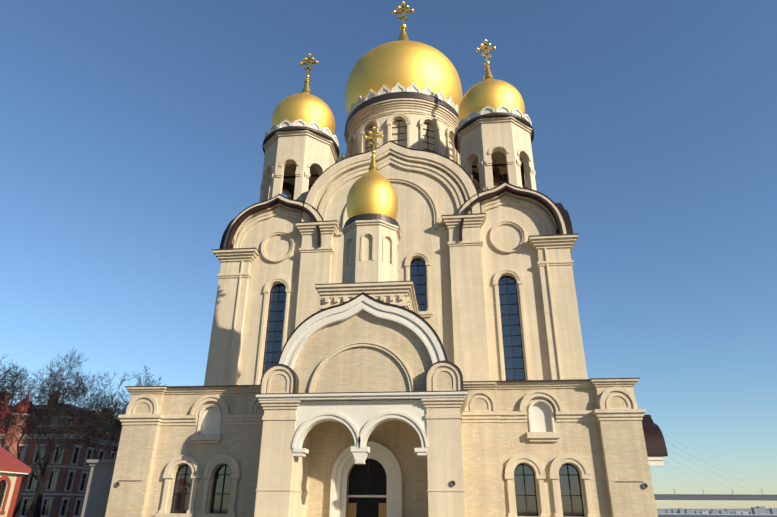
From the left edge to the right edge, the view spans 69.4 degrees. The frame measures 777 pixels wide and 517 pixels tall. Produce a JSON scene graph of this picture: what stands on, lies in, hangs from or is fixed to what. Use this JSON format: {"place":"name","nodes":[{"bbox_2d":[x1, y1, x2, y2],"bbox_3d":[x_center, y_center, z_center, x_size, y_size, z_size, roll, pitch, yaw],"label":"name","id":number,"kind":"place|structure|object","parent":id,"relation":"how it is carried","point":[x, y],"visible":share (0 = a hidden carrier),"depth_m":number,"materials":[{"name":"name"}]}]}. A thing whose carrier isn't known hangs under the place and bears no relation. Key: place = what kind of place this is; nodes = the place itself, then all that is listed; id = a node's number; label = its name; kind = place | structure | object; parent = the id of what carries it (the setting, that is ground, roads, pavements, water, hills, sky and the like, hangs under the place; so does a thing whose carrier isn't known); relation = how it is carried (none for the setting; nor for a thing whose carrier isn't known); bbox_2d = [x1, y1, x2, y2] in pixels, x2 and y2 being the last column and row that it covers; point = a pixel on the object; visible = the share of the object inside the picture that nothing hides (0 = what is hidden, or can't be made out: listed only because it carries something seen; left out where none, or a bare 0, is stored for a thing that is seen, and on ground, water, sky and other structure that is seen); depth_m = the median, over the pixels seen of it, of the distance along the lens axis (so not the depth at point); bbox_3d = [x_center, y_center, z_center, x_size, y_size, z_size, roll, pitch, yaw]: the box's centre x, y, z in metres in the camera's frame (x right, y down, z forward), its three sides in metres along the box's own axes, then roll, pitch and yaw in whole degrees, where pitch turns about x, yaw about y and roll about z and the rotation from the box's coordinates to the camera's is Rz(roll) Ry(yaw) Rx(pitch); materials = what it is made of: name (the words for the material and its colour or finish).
{"place":"outdoors","nodes":[
{"label":"outdoors","id":0,"kind":"place"},
{"bbox_2d":[0,472,17,516],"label":"chapel walls","id":1,"kind":"structure","parent":0,"point":[12,476],"depth_m":32.73,"materials":[{"name":"beige paint"}]},
{"bbox_2d":[0,480,5,507],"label":"chapel window frames","id":2,"kind":"structure","parent":1,"relation":"in","point":[4,487],"depth_m":32.40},
{"bbox_2d":[0,483,3,499],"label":"window","id":3,"kind":"structure","parent":2,"relation":"in","point":[1,490],"depth_m":32.41,"materials":[{"name":"black glass"}]},
{"bbox_2d":[0,446,31,516],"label":"building","id":4,"kind":"structure","parent":1,"relation":"attached to","point":[9,461],"depth_m":33.08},
{"bbox_2d":[0,470,28,474],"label":"eave trim","id":5,"kind":"structure","parent":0,"point":[14,472],"depth_m":32.78,"materials":[{"name":"white paint"}]},
{"bbox_2d":[2,419,112,514],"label":"windows","id":6,"kind":"structure","parent":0,"point":[50,485],"depth_m":92.32,"materials":[{"name":"black glass"}]},
{"bbox_2d":[0,439,116,516],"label":"old building walls","id":7,"kind":"structure","parent":0,"point":[60,487],"depth_m":93.03,"materials":[{"name":"red brick"}]},
{"bbox_2d":[0,390,118,516],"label":"building","id":8,"kind":"structure","parent":7,"relation":"attached to","point":[72,436],"depth_m":93.31,"materials":[{"name":"red brick"}]},
{"bbox_2d":[0,392,120,442],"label":"old building roof","id":9,"kind":"structure","parent":7,"relation":"on","point":[40,422],"depth_m":96.71,"materials":[{"name":"brown metal"}]},
{"bbox_2d":[0,393,117,456],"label":"old building gables and turret","id":10,"kind":"object","parent":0,"point":[14,445],"visible":0.04,"depth_m":94.48,"materials":[{"name":"red brick"}]},
{"bbox_2d":[347,503,385,516],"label":"doors","id":11,"kind":"structure","parent":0,"point":[352,510],"depth_m":38.37,"materials":[{"name":"brown wood"}]},
{"bbox_2d":[348,459,386,516],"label":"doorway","id":12,"kind":"structure","parent":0,"point":[358,485],"depth_m":39.03,"materials":[{"name":"black"}]},
{"bbox_2d":[170,120,584,516],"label":"window frames","id":13,"kind":"structure","parent":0,"point":[418,294],"depth_m":53.39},
{"bbox_2d":[172,259,582,515],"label":"windows","id":14,"kind":"structure","parent":13,"relation":"in","point":[417,271],"depth_m":52.89,"materials":[{"name":"glass"}]},
{"bbox_2d":[145,388,611,516],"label":"cathedral narthex walls","id":15,"kind":"structure","parent":0,"point":[331,441],"depth_m":39.32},
{"bbox_2d":[105,311,657,516],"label":"wall","id":16,"kind":"structure","parent":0,"point":[371,369],"depth_m":37.98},
{"bbox_2d":[115,480,647,488],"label":"floodlights","id":17,"kind":"object","parent":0,"point":[453,483],"visible":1,"depth_m":36.30,"materials":[{"name":"black metal"}]},
{"bbox_2d":[125,92,639,393],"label":"dark cathedral bands","id":18,"kind":"object","parent":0,"point":[368,102],"visible":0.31,"depth_m":65.12,"materials":[{"name":"black metal"}]},
{"bbox_2d":[0,0,776,508],"label":"sky","id":19,"kind":"structure","parent":0,"point":[132,132],"materials":[{"name":"blue"}]},
{"bbox_2d":[204,155,587,385],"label":"wall","id":20,"kind":"structure","parent":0,"point":[415,217],"depth_m":57.34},
{"bbox_2d":[292,160,503,190],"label":"cathedral bells","id":21,"kind":"object","parent":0,"point":[498,175],"visible":0.38,"depth_m":67.75,"materials":[{"name":"metal"}]},
{"bbox_2d":[219,140,667,455],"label":"cathedral roofs","id":22,"kind":"structure","parent":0,"point":[654,440],"depth_m":58.64,"materials":[{"name":"brown metal"}]},
{"bbox_2d":[657,508,768,512],"bbox_3d":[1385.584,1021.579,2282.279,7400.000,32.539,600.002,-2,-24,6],"label":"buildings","id":23,"kind":"structure","parent":0,"point":[693,510],"depth_m":2032.95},
{"bbox_2d":[654,489,776,500],"bbox_3d":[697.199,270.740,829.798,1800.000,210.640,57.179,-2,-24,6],"label":"bridge deck and pylons","id":24,"kind":"structure","parent":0,"point":[703,496],"depth_m":810.03,"materials":[{"name":"grey concrete"}]},
{"bbox_2d":[652,442,772,494],"bbox_3d":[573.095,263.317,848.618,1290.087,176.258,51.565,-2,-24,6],"label":"bridge cables","id":25,"kind":"object","parent":24,"relation":"on","point":[695,472],"depth_m":834.82,"materials":[{"name":"grey metal"}]},
{"bbox_2d":[657,513,776,514],"bbox_3d":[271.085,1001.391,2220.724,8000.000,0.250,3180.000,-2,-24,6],"label":"bay water","id":26,"kind":"structure","parent":0,"point":[711,514],"depth_m":990.59,"materials":[{"name":"white liquid"}]},
{"bbox_2d":[658,514,776,516],"bbox_3d":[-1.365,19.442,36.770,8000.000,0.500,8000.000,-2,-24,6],"label":"ground","id":27,"kind":"structure","parent":0,"point":[661,515],"depth_m":495.51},
{"bbox_2d":[0,378,24,446],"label":"bare tree","id":28,"kind":"object","parent":27,"relation":"on","point":[5,415],"visible":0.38,"depth_m":80.45,"materials":[{"name":"brown plant"}]},
{"bbox_2d":[0,353,46,410],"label":"bare tree","id":29,"kind":"object","parent":27,"relation":"on","point":[5,378],"visible":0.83,"depth_m":62.06,"materials":[{"name":"brown plant"}]},
{"bbox_2d":[0,374,61,436],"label":"bare tree","id":30,"kind":"object","parent":27,"relation":"on","point":[8,402],"visible":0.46,"depth_m":73.66,"materials":[{"name":"brown plant"}]},
{"bbox_2d":[0,401,65,516],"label":"bare tree","id":31,"kind":"object","parent":27,"relation":"on","point":[32,473],"visible":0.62,"depth_m":77.72,"materials":[{"name":"brown plant"}]},
{"bbox_2d":[0,366,121,516],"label":"bare tree","id":32,"kind":"object","parent":27,"relation":"on","point":[17,506],"visible":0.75,"depth_m":58.65,"materials":[{"name":"brown plant"}]},
{"bbox_2d":[5,382,120,516],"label":"bare tree","id":33,"kind":"object","parent":27,"relation":"on","point":[40,494],"visible":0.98,"depth_m":55.89,"materials":[{"name":"brown plant"}]},
{"bbox_2d":[7,349,122,516],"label":"bare tree","id":34,"kind":"object","parent":27,"relation":"on","point":[33,503],"visible":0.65,"depth_m":70.23,"materials":[{"name":"brown plant"}]},
{"bbox_2d":[61,394,128,458],"bbox_3d":[-26.776,19.921,53.928,9.434,12.778,9.200,-2,-24,6],"label":"bare tree","id":35,"kind":"object","parent":27,"relation":"on","point":[100,413],"visible":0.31,"depth_m":54.01,"materials":[{"name":"brown plant"}]},
{"bbox_2d":[81,459,115,516],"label":"service annex","id":36,"kind":"object","parent":27,"relation":"on","point":[98,488],"visible":0.22,"depth_m":41.99,"materials":[{"name":"grey concrete"}]},
{"bbox_2d":[74,407,126,458],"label":"bare tree","id":37,"kind":"object","parent":27,"relation":"on","point":[112,437],"visible":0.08,"depth_m":75.03,"materials":[{"name":"brown plant"}]},
{"bbox_2d":[78,396,129,438],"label":"bare tree","id":38,"kind":"object","parent":27,"relation":"on","point":[111,408],"visible":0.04,"depth_m":75.79,"materials":[{"name":"brown plant"}]},
{"bbox_2d":[90,363,167,450],"bbox_3d":[-28.571,21.467,63.242,13.590,17.569,13.359,-2,-24,6],"label":"bare tree","id":39,"kind":"object","parent":27,"relation":"on","point":[149,383],"visible":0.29,"depth_m":62.87,"materials":[{"name":"brown plant"}]},
{"bbox_2d":[237,242,550,384],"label":"cathedral walls","id":40,"kind":"structure","parent":27,"relation":"on","point":[522,261],"depth_m":56.50,"materials":[{"name":"stone"}]},
{"bbox_2d":[118,82,664,516],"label":"cathedral trim","id":41,"kind":"structure","parent":40,"relation":"attached to","point":[281,490],"depth_m":39.28,"materials":[{"name":"white stone"}]},
{"bbox_2d":[259,137,334,201],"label":"bell tower","id":42,"kind":"structure","parent":41,"relation":"attached to","point":[304,151],"depth_m":67.53,"materials":[{"name":"stone"}]},
{"bbox_2d":[271,91,334,134],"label":"dome","id":43,"kind":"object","parent":41,"relation":"attached to","point":[307,107],"visible":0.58,"depth_m":70.61,"materials":[{"name":"orange"}]},
{"bbox_2d":[342,226,398,282],"bbox_3d":[-1.366,0.935,43.769,4.157,5.600,4.157,-2,-24,6],"label":"dome drum","id":44,"kind":"object","parent":41,"relation":"attached to","point":[367,268],"visible":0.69,"depth_m":42.41,"materials":[{"name":"stone"}]},
{"bbox_2d":[347,167,397,219],"bbox_3d":[-1.322,-5.064,46.461,4.244,5.750,4.244,-2,-24,6],"label":"onion dome","id":45,"kind":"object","parent":41,"relation":"attached to","point":[372,190],"visible":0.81,"depth_m":44.56,"materials":[{"name":"orange"}]},
{"bbox_2d":[299,1,495,169],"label":"crosses","id":46,"kind":"object","parent":41,"relation":"attached to","point":[403,35],"visible":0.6,"depth_m":76.08,"materials":[{"name":"gold metal"}]},
{"bbox_2d":[345,40,462,113],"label":"dome","id":47,"kind":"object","parent":41,"relation":"attached to","point":[405,64],"visible":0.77,"depth_m":81.52,"materials":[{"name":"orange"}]},
{"bbox_2d":[349,108,459,164],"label":"dome drum","id":48,"kind":"object","parent":41,"relation":"attached to","point":[414,125],"visible":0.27,"depth_m":77.72,"materials":[{"name":"stone"}]},
{"bbox_2d":[458,77,524,121],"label":"dome","id":49,"kind":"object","parent":41,"relation":"attached to","point":[489,92],"visible":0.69,"depth_m":68.02,"materials":[{"name":"orange"}]},
{"bbox_2d":[460,124,536,191],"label":"bell tower","id":50,"kind":"structure","parent":41,"relation":"attached to","point":[481,140],"depth_m":64.93,"materials":[{"name":"stone"}]},
{"bbox_2d":[665,506,776,513],"bbox_3d":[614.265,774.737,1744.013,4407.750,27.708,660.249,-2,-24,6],"label":"parked cars","id":51,"kind":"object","parent":27,"relation":"on","point":[729,511],"visible":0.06,"depth_m":1640.57,"materials":[{"name":"grey"}]},
{"bbox_2d":[667,508,776,513],"bbox_3d":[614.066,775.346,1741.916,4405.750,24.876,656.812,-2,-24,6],"label":"buildings","id":52,"kind":"structure","parent":27,"relation":"on","point":[707,512],"depth_m":1587.50,"materials":[{"name":"grey"}]}
]}

